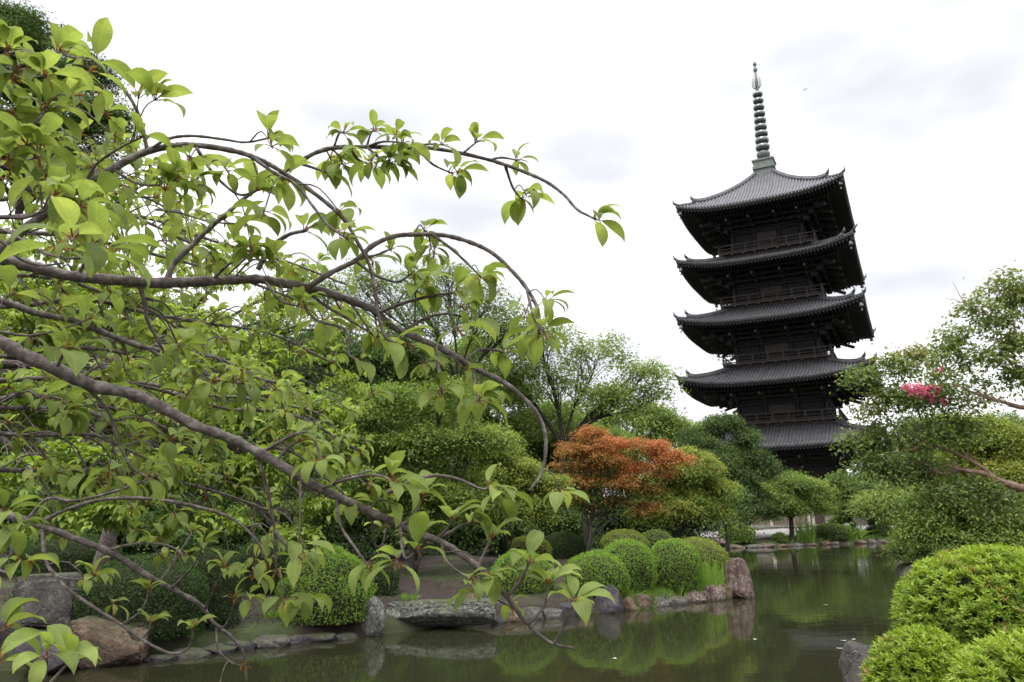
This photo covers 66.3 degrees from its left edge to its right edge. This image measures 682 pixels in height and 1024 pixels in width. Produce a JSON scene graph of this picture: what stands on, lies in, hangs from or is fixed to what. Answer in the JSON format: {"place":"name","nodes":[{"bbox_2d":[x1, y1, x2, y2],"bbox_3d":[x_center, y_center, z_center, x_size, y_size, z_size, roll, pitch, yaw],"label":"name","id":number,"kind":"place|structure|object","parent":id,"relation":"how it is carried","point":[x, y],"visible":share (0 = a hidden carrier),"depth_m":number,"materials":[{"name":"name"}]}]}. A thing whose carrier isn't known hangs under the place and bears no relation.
{"place":"outdoors","nodes":[
{"label":"outdoors","id":0,"kind":"place"},
{"bbox_2d":[0,543,899,681],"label":"water","id":1,"kind":"structure","parent":0,"point":[803,613],"depth_m":13.82,"materials":[{"name":"green liquid"}]},
{"bbox_2d":[386,598,498,626],"bbox_3d":[-1.521,5.744,16.520,2.502,0.561,1.215,-1,-13,1],"label":"rock","id":2,"kind":"object","parent":1,"relation":"on","point":[436,613],"visible":0.77,"depth_m":16.11,"materials":[{"name":"stone"}]},
{"bbox_2d":[0,527,1023,670],"bbox_3d":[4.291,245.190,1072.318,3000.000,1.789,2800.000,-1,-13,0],"label":"ground","id":3,"kind":"structure","parent":0,"point":[171,644],"depth_m":18.13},
{"bbox_2d":[0,608,21,646],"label":"rock","id":4,"kind":"object","parent":3,"relation":"on","point":[3,636],"visible":0.15,"depth_m":12.79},
{"bbox_2d":[13,631,74,672],"bbox_3d":[-7.255,4.886,12.260,1.036,0.698,0.807,-2,-13,3],"label":"rock","id":5,"kind":"object","parent":3,"relation":"on","point":[54,666],"visible":0.22,"depth_m":11.98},
{"bbox_2d":[15,572,85,626],"bbox_3d":[-8.214,4.654,14.095,1.130,0.927,0.945,1,-13,-8],"label":"rock","id":6,"kind":"object","parent":3,"relation":"on","point":[52,595],"visible":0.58,"depth_m":13.70,"materials":[{"name":"stone"}]},
{"bbox_2d":[0,235,123,562],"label":"broadleaf tree","id":7,"kind":"object","parent":3,"relation":"on","point":[3,453],"visible":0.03,"depth_m":24.95,"materials":[{"name":"green plant"}]},
{"bbox_2d":[0,481,136,573],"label":"shrub","id":8,"kind":"object","parent":3,"relation":"on","point":[13,497],"visible":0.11,"depth_m":22.28,"materials":[{"name":"green plant"}]},
{"bbox_2d":[12,532,125,597],"bbox_3d":[-9.519,4.883,16.924,2.191,1.512,1.970,-1,-13,0],"label":"azalea bush","id":9,"kind":"object","parent":3,"relation":"on","point":[72,552],"visible":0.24,"depth_m":16.29,"materials":[{"name":"plant"}]},
{"bbox_2d":[0,0,145,570],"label":"broadleaf tree","id":10,"kind":"object","parent":3,"relation":"on","point":[31,25],"visible":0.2,"depth_m":26.20,"materials":[{"name":"green plant"}]},
{"bbox_2d":[69,615,152,668],"bbox_3d":[-6.630,5.013,12.942,1.260,0.937,0.975,0,-13,-5],"label":"rock","id":11,"kind":"object","parent":3,"relation":"on","point":[116,644],"visible":0.59,"depth_m":12.60,"materials":[{"name":"stone"}]},
{"bbox_2d":[72,552,209,641],"bbox_3d":[-6.573,4.505,13.955,2.299,1.452,2.130,-1,-13,0],"label":"azalea bush","id":12,"kind":"object","parent":3,"relation":"on","point":[160,599],"visible":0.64,"depth_m":13.38,"materials":[{"name":"plant"}]},
{"bbox_2d":[83,484,235,562],"bbox_3d":[-10.888,5.647,23.405,5.842,3.178,4.154,-1,-13,0],"label":"shrub","id":13,"kind":"object","parent":3,"relation":"on","point":[153,510],"visible":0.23,"depth_m":22.77,"materials":[{"name":"green plant"}]},
{"bbox_2d":[142,654,178,661],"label":"rock","id":14,"kind":"object","parent":3,"relation":"on","point":[160,658],"visible":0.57,"depth_m":12.95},
{"bbox_2d":[38,293,315,563],"bbox_3d":[-11.647,2.765,27.139,10.032,9.885,7.686,-1,-13,0],"label":"broadleaf tree","id":15,"kind":"object","parent":3,"relation":"on","point":[136,353],"visible":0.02,"depth_m":26.48,"materials":[{"name":"green plant"}]},
{"bbox_2d":[0,268,359,563],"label":"cherry tree","id":16,"kind":"object","parent":3,"relation":"on","point":[245,463],"visible":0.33,"depth_m":7.17,"materials":[{"name":"green plant"}]},
{"bbox_2d":[0,203,379,610],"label":"cherry tree","id":17,"kind":"object","parent":3,"relation":"on","point":[107,539],"visible":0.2,"depth_m":14.40,"materials":[{"name":"green plant"}]},
{"bbox_2d":[172,647,211,658],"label":"rock","id":18,"kind":"object","parent":3,"relation":"on","point":[193,652],"visible":0.42,"depth_m":13.35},
{"bbox_2d":[185,546,245,630],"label":"azalea bush","id":19,"kind":"object","parent":3,"relation":"on","point":[220,606],"visible":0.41,"depth_m":14.67,"materials":[{"name":"plant"}]},
{"bbox_2d":[200,643,236,653],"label":"rock","id":20,"kind":"object","parent":3,"relation":"on","point":[223,648],"visible":0.48,"depth_m":13.75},
{"bbox_2d":[224,640,256,650],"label":"rock","id":21,"kind":"object","parent":3,"relation":"on","point":[247,645],"visible":0.54,"depth_m":13.96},
{"bbox_2d":[159,489,344,559],"bbox_3d":[-8.135,5.808,24.509,5.624,3.249,3.832,-1,-13,0],"label":"shrub","id":22,"kind":"object","parent":3,"relation":"on","point":[243,539],"visible":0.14,"depth_m":23.83,"materials":[{"name":"green plant"}]},
{"bbox_2d":[236,535,289,594],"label":"azalea bush","id":23,"kind":"object","parent":3,"relation":"on","point":[244,556],"visible":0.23,"depth_m":17.38,"materials":[{"name":"plant"}]},
{"bbox_2d":[251,634,289,647],"bbox_3d":[-4.475,5.559,14.425,0.764,0.269,0.587,-1,-13,0],"label":"rock","id":24,"kind":"object","parent":3,"relation":"on","point":[272,641],"visible":0.73,"depth_m":14.23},
{"bbox_2d":[289,634,312,644],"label":"rock","id":25,"kind":"object","parent":3,"relation":"on","point":[300,639],"visible":0.46,"depth_m":14.63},
{"bbox_2d":[220,384,390,550],"bbox_3d":[-5.979,4.119,23.671,5.676,5.634,3.474,-1,-13,0],"label":"maple tree","id":26,"kind":"object","parent":3,"relation":"on","point":[263,500],"visible":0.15,"depth_m":23.21,"materials":[{"name":"green plant"}]},
{"bbox_2d":[0,17,624,681],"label":"cherry tree","id":27,"kind":"object","parent":3,"relation":"on","point":[78,209],"visible":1,"depth_m":2.35,"materials":[{"name":"green plant"}]},
{"bbox_2d":[190,314,455,551],"bbox_3d":[-7.320,3.463,29.920,10.306,9.560,6.385,-1,-13,0],"label":"broadleaf tree","id":28,"kind":"object","parent":3,"relation":"on","point":[385,370],"visible":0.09,"depth_m":29.66,"materials":[{"name":"green plant"}]},
{"bbox_2d":[309,632,336,642],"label":"rock","id":29,"kind":"object","parent":3,"relation":"on","point":[324,637],"visible":0.48,"depth_m":14.79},
{"bbox_2d":[274,544,377,625],"bbox_3d":[-3.764,4.881,15.867,2.083,1.544,2.014,-1,-13,0],"label":"azalea bush","id":30,"kind":"object","parent":3,"relation":"on","point":[332,583],"visible":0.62,"depth_m":15.33,"materials":[{"name":"green plant"}]},
{"bbox_2d":[335,632,358,639],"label":"rock","id":31,"kind":"object","parent":3,"relation":"on","point":[346,636],"visible":0.52,"depth_m":15.08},
{"bbox_2d":[293,500,427,560],"bbox_3d":[-5.471,6.486,27.304,5.348,3.598,3.843,-1,-13,0],"label":"shrub","id":32,"kind":"object","parent":3,"relation":"on","point":[340,540],"visible":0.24,"depth_m":26.80,"materials":[{"name":"green plant"}]},
{"bbox_2d":[360,596,385,635],"bbox_3d":[-2.753,5.551,15.579,0.493,0.922,0.439,-2,-13,4],"label":"rock","id":33,"kind":"object","parent":3,"relation":"on","point":[373,623],"visible":0.88,"depth_m":15.42,"materials":[{"name":"stone"}]},
{"bbox_2d":[370,557,399,595],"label":"azalea bush","id":34,"kind":"object","parent":3,"relation":"on","point":[381,581],"visible":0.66,"depth_m":18.02,"materials":[{"name":"plant"}]},
{"bbox_2d":[286,250,548,553],"bbox_3d":[-4.244,2.293,31.919,12.032,12.728,5.876,-1,-13,0],"label":"broadleaf tree","id":35,"kind":"object","parent":3,"relation":"on","point":[421,309],"visible":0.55,"depth_m":32.58,"materials":[{"name":"green plant"}]},
{"bbox_2d":[305,371,532,575],"bbox_3d":[-2.572,3.724,21.753,6.395,5.680,3.995,-1,-13,0],"label":"maple tree","id":36,"kind":"object","parent":3,"relation":"on","point":[416,446],"visible":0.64,"depth_m":21.47,"materials":[{"name":"green plant"}]},
{"bbox_2d":[383,503,543,557],"bbox_3d":[-1.954,7.272,30.016,6.385,3.854,4.363,-1,-13,0],"label":"shrub","id":37,"kind":"object","parent":3,"relation":"on","point":[476,534],"visible":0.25,"depth_m":29.41,"materials":[{"name":"green plant"}]},
{"bbox_2d":[345,330,637,545],"bbox_3d":[-1.170,4.739,39.102,15.442,10.950,6.846,-1,-13,0],"label":"broadleaf tree","id":38,"kind":"object","parent":3,"relation":"on","point":[521,422],"visible":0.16,"depth_m":37.94,"materials":[{"name":"green plant"}]},
{"bbox_2d":[499,610,521,621],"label":"rock","id":39,"kind":"object","parent":3,"relation":"on","point":[513,618],"visible":0.19,"depth_m":17.15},
{"bbox_2d":[446,431,579,551],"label":"maple tree","id":40,"kind":"object","parent":3,"relation":"on","point":[526,478],"visible":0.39,"depth_m":24.20,"materials":[{"name":"green plant"}]},
{"bbox_2d":[490,550,555,593],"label":"azalea bush","id":41,"kind":"object","parent":3,"relation":"on","point":[529,585],"visible":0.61,"depth_m":18.88,"materials":[{"name":"green plant"}]},
{"bbox_2d":[508,535,552,555],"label":"azalea bush","id":42,"kind":"object","parent":3,"relation":"on","point":[545,546],"visible":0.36,"depth_m":25.75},
{"bbox_2d":[523,606,543,619],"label":"rock","id":43,"kind":"object","parent":3,"relation":"on","point":[530,612],"visible":0.43,"depth_m":17.52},
{"bbox_2d":[323,410,766,551],"bbox_3d":[0.884,7.093,39.368,23.230,9.176,9.662,-1,-13,0],"label":"broadleaf tree","id":44,"kind":"object","parent":3,"relation":"on","point":[689,532],"visible":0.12,"depth_m":37.59,"materials":[{"name":"green plant"}]},
{"bbox_2d":[488,490,601,552],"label":"shrub","id":45,"kind":"object","parent":3,"relation":"on","point":[574,525],"visible":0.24,"depth_m":31.39,"materials":[{"name":"green plant"}]},
{"bbox_2d":[543,608,562,618],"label":"rock","id":46,"kind":"object","parent":3,"relation":"on","point":[552,613],"visible":0.49,"depth_m":17.71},
{"bbox_2d":[544,530,585,559],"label":"azalea bush","id":47,"kind":"object","parent":3,"relation":"on","point":[565,545],"visible":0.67,"depth_m":27.50,"materials":[{"name":"plant"}]},
{"bbox_2d":[559,603,578,616],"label":"rock","id":48,"kind":"object","parent":3,"relation":"on","point":[565,608],"visible":0.34,"depth_m":17.97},
{"bbox_2d":[450,306,698,515],"bbox_3d":[2.456,3.839,35.041,11.423,10.928,5.798,-1,-13,0],"label":"broadleaf tree","id":49,"kind":"object","parent":3,"relation":"on","point":[608,397],"visible":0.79,"depth_m":35.03,"materials":[{"name":"green plant"}]},
{"bbox_2d":[564,549,630,598],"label":"azalea bush","id":50,"kind":"object","parent":3,"relation":"on","point":[603,568],"visible":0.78,"depth_m":19.07,"materials":[{"name":"green plant"}]},
{"bbox_2d":[595,585,623,613],"bbox_3d":[2.320,6.238,18.672,0.706,0.848,0.585,-2,-13,6],"label":"rock","id":51,"kind":"object","parent":3,"relation":"on","point":[605,605],"visible":0.51,"depth_m":18.54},
{"bbox_2d":[545,424,704,551],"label":"maple tree","id":52,"kind":"object","parent":3,"relation":"on","point":[600,456],"visible":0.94,"depth_m":27.35,"materials":[{"name":"orange plant"}]},
{"bbox_2d":[600,529,650,553],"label":"azalea bush","id":53,"kind":"object","parent":3,"relation":"on","point":[617,535],"visible":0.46,"depth_m":25.39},
{"bbox_2d":[601,538,658,593],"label":"azalea bush","id":54,"kind":"object","parent":3,"relation":"on","point":[640,563],"visible":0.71,"depth_m":19.98,"materials":[{"name":"green plant"}]},
{"bbox_2d":[622,596,637,610],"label":"rock","id":55,"kind":"object","parent":3,"relation":"on","point":[629,604],"visible":0.46,"depth_m":18.90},
{"bbox_2d":[558,401,703,498],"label":"broadleaf tree","id":56,"kind":"object","parent":3,"relation":"on","point":[667,426],"visible":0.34,"depth_m":56.66,"materials":[{"name":"green plant"}]},
{"bbox_2d":[634,593,651,608],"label":"rock","id":57,"kind":"object","parent":3,"relation":"on","point":[645,600],"visible":0.48,"depth_m":19.27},
{"bbox_2d":[639,528,672,552],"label":"shrub","id":58,"kind":"object","parent":3,"relation":"on","point":[652,536],"visible":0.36,"depth_m":25.88,"materials":[{"name":"green plant"}]},
{"bbox_2d":[622,577,722,608],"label":"grass","id":59,"kind":"structure","parent":3,"relation":"on","point":[654,593],"depth_m":19.92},
{"bbox_2d":[667,596,687,604],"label":"rock","id":60,"kind":"object","parent":3,"relation":"on","point":[678,600],"visible":0.34,"depth_m":19.98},
{"bbox_2d":[651,537,704,592],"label":"azalea bush","id":61,"kind":"object","parent":3,"relation":"on","point":[677,560],"visible":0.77,"depth_m":20.70,"materials":[{"name":"green plant"}]},
{"bbox_2d":[620,444,749,539],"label":"maple tree","id":62,"kind":"object","parent":3,"relation":"on","point":[702,499],"visible":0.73,"depth_m":29.93,"materials":[{"name":"green plant"}]},
{"bbox_2d":[683,589,706,602],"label":"rock","id":63,"kind":"object","parent":3,"relation":"on","point":[696,596],"visible":0.47,"depth_m":20.40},
{"bbox_2d":[671,535,730,577],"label":"azalea bush","id":64,"kind":"object","parent":3,"relation":"on","point":[703,546],"visible":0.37,"depth_m":22.59,"materials":[{"name":"plant"}]},
{"bbox_2d":[695,551,721,586],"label":"iris plant","id":65,"kind":"object","parent":3,"relation":"on","point":[706,575],"visible":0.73,"depth_m":21.37,"materials":[{"name":"green plant"}]},
{"bbox_2d":[700,585,725,600],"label":"rock","id":66,"kind":"object","parent":3,"relation":"on","point":[715,592],"visible":0.46,"depth_m":20.77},
{"bbox_2d":[706,559,729,593],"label":"iris plant","id":67,"kind":"object","parent":3,"relation":"on","point":[719,577],"visible":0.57,"depth_m":21.67,"materials":[{"name":"green plant"}]},
{"bbox_2d":[668,411,802,556],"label":"conifer tree","id":68,"kind":"object","parent":3,"relation":"on","point":[740,455],"visible":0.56,"depth_m":42.98,"materials":[{"name":"green plant"}]},
{"bbox_2d":[718,522,755,542],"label":"azalea bush","id":69,"kind":"object","parent":3,"relation":"on","point":[745,536],"visible":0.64,"depth_m":53.92,"materials":[{"name":"green plant"}]},
{"bbox_2d":[724,557,754,598],"bbox_3d":[6.211,6.567,21.455,0.780,1.262,0.553,-2,-13,3],"label":"rock","id":70,"kind":"object","parent":3,"relation":"on","point":[739,580],"visible":0.8,"depth_m":21.29,"materials":[{"name":"stone"}]},
{"bbox_2d":[721,516,772,527],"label":"garden wall","id":71,"kind":"structure","parent":3,"relation":"on","point":[759,525],"depth_m":74.59,"materials":[{"name":"paint"}]},
{"bbox_2d":[720,498,784,530],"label":"conifer tree","id":72,"kind":"object","parent":3,"relation":"on","point":[770,515],"visible":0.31,"depth_m":55.15,"materials":[{"name":"green plant"}]},
{"bbox_2d":[771,532,787,543],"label":"azalea bush","id":73,"kind":"object","parent":3,"relation":"on","point":[778,537],"visible":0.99,"depth_m":54.84,"materials":[{"name":"green plant"}]},
{"bbox_2d":[672,61,892,524],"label":"pagoda","id":74,"kind":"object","parent":3,"relation":"on","point":[779,325],"visible":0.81,"depth_m":84.40,"materials":[{"name":"wood"}]},
{"bbox_2d":[735,234,752,249],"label":"window","id":75,"kind":"structure","parent":74,"relation":"in","point":[745,238],"depth_m":88.94,"materials":[{"name":"brown wood"}]},
{"bbox_2d":[737,289,755,301],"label":"window","id":76,"kind":"structure","parent":74,"relation":"in","point":[752,291],"depth_m":87.41,"materials":[{"name":"brown wood"}]},
{"bbox_2d":[739,346,759,359],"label":"window","id":77,"kind":"structure","parent":74,"relation":"in","point":[748,350],"depth_m":85.80,"materials":[{"name":"brown wood"}]},
{"bbox_2d":[741,406,763,418],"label":"window","id":78,"kind":"structure","parent":74,"relation":"in","point":[758,409],"depth_m":84.19,"materials":[{"name":"brown wood"}]},
{"bbox_2d":[756,230,776,247],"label":"door","id":79,"kind":"structure","parent":74,"relation":"in","point":[772,233],"depth_m":87.82,"materials":[{"name":"brown wood"}]},
{"bbox_2d":[760,285,782,300],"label":"door","id":80,"kind":"structure","parent":74,"relation":"in","point":[779,287],"depth_m":86.20,"materials":[{"name":"brown wood"}]},
{"bbox_2d":[764,343,789,359],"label":"door","id":81,"kind":"structure","parent":74,"relation":"in","point":[780,346],"depth_m":84.50,"materials":[{"name":"brown wood"}]},
{"bbox_2d":[768,403,795,420],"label":"door","id":82,"kind":"structure","parent":74,"relation":"in","point":[785,407],"depth_m":82.82,"materials":[{"name":"brown wood"}]},
{"bbox_2d":[781,226,798,242],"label":"window","id":83,"kind":"structure","parent":74,"relation":"in","point":[791,230],"depth_m":86.72,"materials":[{"name":"brown wood"}]},
{"bbox_2d":[787,282,806,294],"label":"window","id":84,"kind":"structure","parent":74,"relation":"in","point":[795,285],"depth_m":85.04,"materials":[{"name":"brown wood"}]},
{"bbox_2d":[794,340,815,354],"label":"window","id":85,"kind":"structure","parent":74,"relation":"in","point":[803,344],"depth_m":83.29,"materials":[{"name":"brown wood"}]},
{"bbox_2d":[800,401,824,414],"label":"window","id":86,"kind":"structure","parent":74,"relation":"in","point":[811,405],"depth_m":81.56,"materials":[{"name":"brown wood"}]},
{"bbox_2d":[807,467,833,481],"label":"window","id":87,"kind":"structure","parent":74,"relation":"in","point":[818,471],"depth_m":79.71,"materials":[{"name":"brown wood"}]},
{"bbox_2d":[734,466,841,540],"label":"maple tree","id":88,"kind":"object","parent":3,"relation":"on","point":[807,495],"visible":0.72,"depth_m":55.80,"materials":[{"name":"green plant"}]},
{"bbox_2d":[773,513,810,526],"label":"garden wall","id":89,"kind":"structure","parent":3,"relation":"on","point":[786,524],"depth_m":75.50,"materials":[{"name":"paint"}]},
{"bbox_2d":[794,517,818,543],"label":"reed plant","id":90,"kind":"object","parent":3,"relation":"on","point":[800,532],"visible":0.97,"depth_m":56.13,"materials":[{"name":"green plant"}]},
{"bbox_2d":[811,513,825,525],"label":"garden wall","id":91,"kind":"structure","parent":3,"relation":"on","point":[819,521],"depth_m":76.24,"materials":[{"name":"tile"}]},
{"bbox_2d":[812,522,850,539],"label":"azalea bush","id":92,"kind":"object","parent":3,"relation":"on","point":[834,531],"visible":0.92,"depth_m":56.94,"materials":[{"name":"green plant"}]},
{"bbox_2d":[787,533,893,543],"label":"grass","id":93,"kind":"structure","parent":3,"relation":"on","point":[866,535],"depth_m":57.05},
{"bbox_2d":[827,515,855,530],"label":"azalea bush","id":94,"kind":"object","parent":3,"relation":"on","point":[841,521],"visible":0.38,"depth_m":60.75,"materials":[{"name":"green plant"}]},
{"bbox_2d":[838,640,871,681],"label":"rock","id":95,"kind":"object","parent":3,"relation":"on","point":[852,656],"visible":0.57,"depth_m":8.42,"materials":[{"name":"stone"}]},
{"bbox_2d":[815,472,898,524],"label":"maple tree","id":96,"kind":"object","parent":3,"relation":"on","point":[847,490],"visible":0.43,"depth_m":58.99,"materials":[{"name":"green plant"}]},
{"bbox_2d":[846,522,872,539],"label":"leafy plant","id":97,"kind":"object","parent":3,"relation":"on","point":[856,534],"visible":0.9,"depth_m":57.61,"materials":[{"name":"green plant"}]},
{"bbox_2d":[864,523,892,536],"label":"azalea bush","id":98,"kind":"object","parent":3,"relation":"on","point":[879,530],"visible":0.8,"depth_m":59.14,"materials":[{"name":"green plant"}]},
{"bbox_2d":[843,477,968,552],"bbox_3d":[15.638,6.555,29.244,6.509,3.403,3.342,-1,-13,0],"label":"shrub","id":99,"kind":"object","parent":3,"relation":"on","point":[865,509],"visible":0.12,"depth_m":29.12,"materials":[{"name":"green plant"}]},
{"bbox_2d":[855,410,963,525],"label":"broadleaf tree","id":100,"kind":"object","parent":3,"relation":"on","point":[911,423],"visible":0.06,"depth_m":74.45,"materials":[{"name":"green plant"}]},
{"bbox_2d":[858,622,965,681],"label":"azalea bush","id":101,"kind":"object","parent":3,"relation":"on","point":[914,652],"visible":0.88,"depth_m":3.93,"materials":[{"name":"green plant"}]},
{"bbox_2d":[826,259,1023,541],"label":"crape myrtle tree","id":102,"kind":"object","parent":3,"relation":"on","point":[931,393],"visible":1,"depth_m":13.27,"materials":[{"name":"green plant"}]},
{"bbox_2d":[846,475,1023,559],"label":"shrub","id":103,"kind":"object","parent":3,"relation":"on","point":[929,530],"visible":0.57,"depth_m":17.18,"materials":[{"name":"green plant"}]},
{"bbox_2d":[877,529,1019,570],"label":"shrub","id":104,"kind":"object","parent":3,"relation":"on","point":[900,554],"visible":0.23,"depth_m":28.34,"materials":[{"name":"green plant"}]},
{"bbox_2d":[888,542,1023,649],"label":"azalea bush","id":105,"kind":"object","parent":3,"relation":"on","point":[979,594],"visible":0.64,"depth_m":4.89,"materials":[{"name":"green plant"}]},
{"bbox_2d":[923,410,1023,492],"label":"cherry tree","id":106,"kind":"object","parent":3,"relation":"on","point":[1001,464],"visible":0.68,"depth_m":32.88,"materials":[{"name":"green plant"}]},
{"bbox_2d":[928,408,1023,492],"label":"broadleaf tree","id":107,"kind":"object","parent":3,"relation":"on","point":[1019,421],"visible":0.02,"depth_m":70.73,"materials":[{"name":"green plant"}]},
{"bbox_2d":[942,625,1023,681],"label":"azalea bush","id":108,"kind":"object","parent":3,"relation":"on","point":[998,656],"visible":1,"depth_m":3.60,"materials":[{"name":"green plant"}]},
{"bbox_2d":[0,0,1023,495],"label":"sky","id":109,"kind":"structure","parent":0,"point":[637,106],"materials":[{"name":"white"}]},
{"bbox_2d":[695,525,895,538],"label":"path","id":110,"kind":"structure","parent":0,"point":[768,533],"depth_m":61.25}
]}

